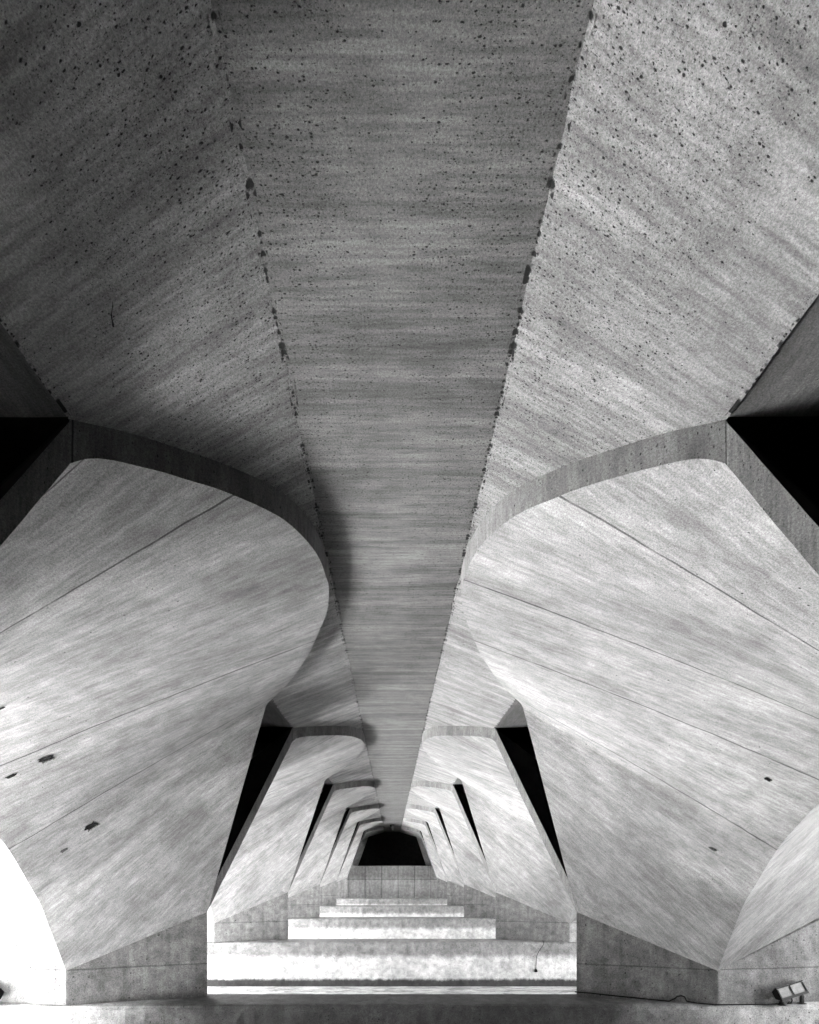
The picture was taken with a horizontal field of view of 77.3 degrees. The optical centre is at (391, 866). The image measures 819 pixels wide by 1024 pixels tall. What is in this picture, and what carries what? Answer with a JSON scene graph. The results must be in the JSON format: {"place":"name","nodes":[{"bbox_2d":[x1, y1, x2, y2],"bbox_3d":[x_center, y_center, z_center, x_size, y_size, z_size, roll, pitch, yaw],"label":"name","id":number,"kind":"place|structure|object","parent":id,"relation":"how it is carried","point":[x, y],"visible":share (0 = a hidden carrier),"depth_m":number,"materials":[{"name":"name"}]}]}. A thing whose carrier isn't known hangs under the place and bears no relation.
{"place":"outdoors","nodes":[
{"label":"outdoors","id":0,"kind":"place"},
{"bbox_2d":[207,986,576,993],"bbox_3d":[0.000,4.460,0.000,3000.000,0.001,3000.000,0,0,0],"label":"water","id":1,"kind":"structure","parent":0,"point":[391,989],"depth_m":18.57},
{"bbox_2d":[207,939,576,985],"bbox_3d":[0.000,4.003,19.512,24.000,2.394,1.008,0,0,0],"label":"pier footing","id":2,"kind":"object","parent":1,"relation":"in","point":[391,962],"visible":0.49,"depth_m":19.05,"materials":[{"name":"concrete"}]},
{"bbox_2d":[207,726,364,941],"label":"flared pier","id":3,"kind":"structure","parent":2,"relation":"on","point":[290,772],"depth_m":18.38,"materials":[{"name":"concrete"}]},
{"bbox_2d":[0,0,818,835],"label":"bridge deck","id":4,"kind":"structure","parent":3,"relation":"on","point":[404,296],"depth_m":3.15,"materials":[{"name":"concrete"}]},
{"bbox_2d":[422,726,576,941],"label":"flared pier","id":5,"kind":"structure","parent":2,"relation":"on","point":[495,771],"depth_m":18.37,"materials":[{"name":"concrete"}]},
{"bbox_2d":[288,917,495,938],"bbox_3d":[0.000,4.004,28.179,24.000,2.391,1.004,0,0,0],"label":"pier footing","id":6,"kind":"object","parent":1,"relation":"in","point":[391,928],"visible":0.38,"depth_m":27.71,"materials":[{"name":"concrete"}]},
{"bbox_2d":[288,780,373,917],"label":"flared pier","id":7,"kind":"structure","parent":6,"relation":"on","point":[335,801],"depth_m":27.41,"materials":[{"name":"concrete"}]},
{"bbox_2d":[411,780,495,917],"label":"flared pier","id":8,"kind":"structure","parent":6,"relation":"on","point":[450,801],"depth_m":27.40,"materials":[{"name":"concrete"}]},
{"bbox_2d":[347,866,436,897],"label":"end wall","id":9,"kind":"structure","parent":1,"relation":"in","point":[391,881],"depth_m":48.70,"materials":[{"name":"concrete"}]},
{"bbox_2d":[349,826,383,871],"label":"flared pier","id":10,"kind":"structure","parent":9,"relation":"on","point":[367,833],"depth_m":50.91,"materials":[{"name":"concrete"}]},
{"bbox_2d":[401,826,435,874],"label":"flared pier","id":11,"kind":"structure","parent":9,"relation":"on","point":[417,833],"depth_m":50.80,"materials":[{"name":"concrete"}]},
{"bbox_2d":[358,832,425,865],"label":"back wall","id":12,"kind":"structure","parent":1,"relation":"in","point":[392,849],"depth_m":57.62,"materials":[{"name":"concrete"}]},
{"bbox_2d":[320,905,463,916],"bbox_3d":[0.000,4.004,36.839,24.000,2.392,1.015,0,0,0],"label":"pier footing","id":13,"kind":"object","parent":1,"relation":"in","point":[391,911],"visible":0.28,"depth_m":36.38,"materials":[{"name":"concrete"}]},
{"bbox_2d":[320,804,378,905],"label":"flared pier","id":14,"kind":"structure","parent":13,"relation":"on","point":[352,817],"depth_m":36.19,"materials":[{"name":"concrete"}]},
{"bbox_2d":[406,804,463,905],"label":"flared pier","id":15,"kind":"structure","parent":13,"relation":"on","point":[432,817],"depth_m":36.18,"materials":[{"name":"concrete"}]},
{"bbox_2d":[337,898,446,904],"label":"pier footing","id":16,"kind":"object","parent":1,"relation":"in","point":[391,901],"visible":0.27,"depth_m":45.05,"materials":[{"name":"concrete"}]},
{"bbox_2d":[337,818,381,897],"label":"flared pier","id":17,"kind":"structure","parent":16,"relation":"on","point":[361,827],"depth_m":44.88,"materials":[{"name":"concrete"}]},
{"bbox_2d":[403,818,446,897],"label":"flared pier","id":18,"kind":"structure","parent":16,"relation":"on","point":[423,827],"depth_m":44.89,"materials":[{"name":"concrete"}]},
{"bbox_2d":[0,994,818,1023],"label":"pier footing","id":19,"kind":"object","parent":1,"relation":"in","point":[391,1009],"visible":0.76,"depth_m":10.39,"materials":[{"name":"concrete"}]},
{"bbox_2d":[0,419,328,1004],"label":"flared pier","id":20,"kind":"structure","parent":19,"relation":"on","point":[163,608],"depth_m":7.42,"materials":[{"name":"concrete"}]},
{"bbox_2d":[461,419,818,1003],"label":"flared pier","id":21,"kind":"structure","parent":19,"relation":"on","point":[642,618],"depth_m":7.42,"materials":[{"name":"concrete"}]},
{"bbox_2d":[575,991,778,1004],"bbox_3d":[5.914,2.727,10.607,4.025,0.166,0.311,0,0,9],"label":"power cable","id":22,"kind":"object","parent":19,"relation":"on","point":[673,999],"visible":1,"depth_m":10.56,"materials":[{"name":"rubber"}]},
{"bbox_2d":[772,980,808,1005],"bbox_3d":[8.134,2.575,10.511,0.728,0.479,0.296,0,0,-13],"label":"floodlight","id":23,"kind":"object","parent":19,"relation":"on","point":[781,994],"visible":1,"depth_m":10.43,"materials":[{"name":"grey glass"}]}
]}

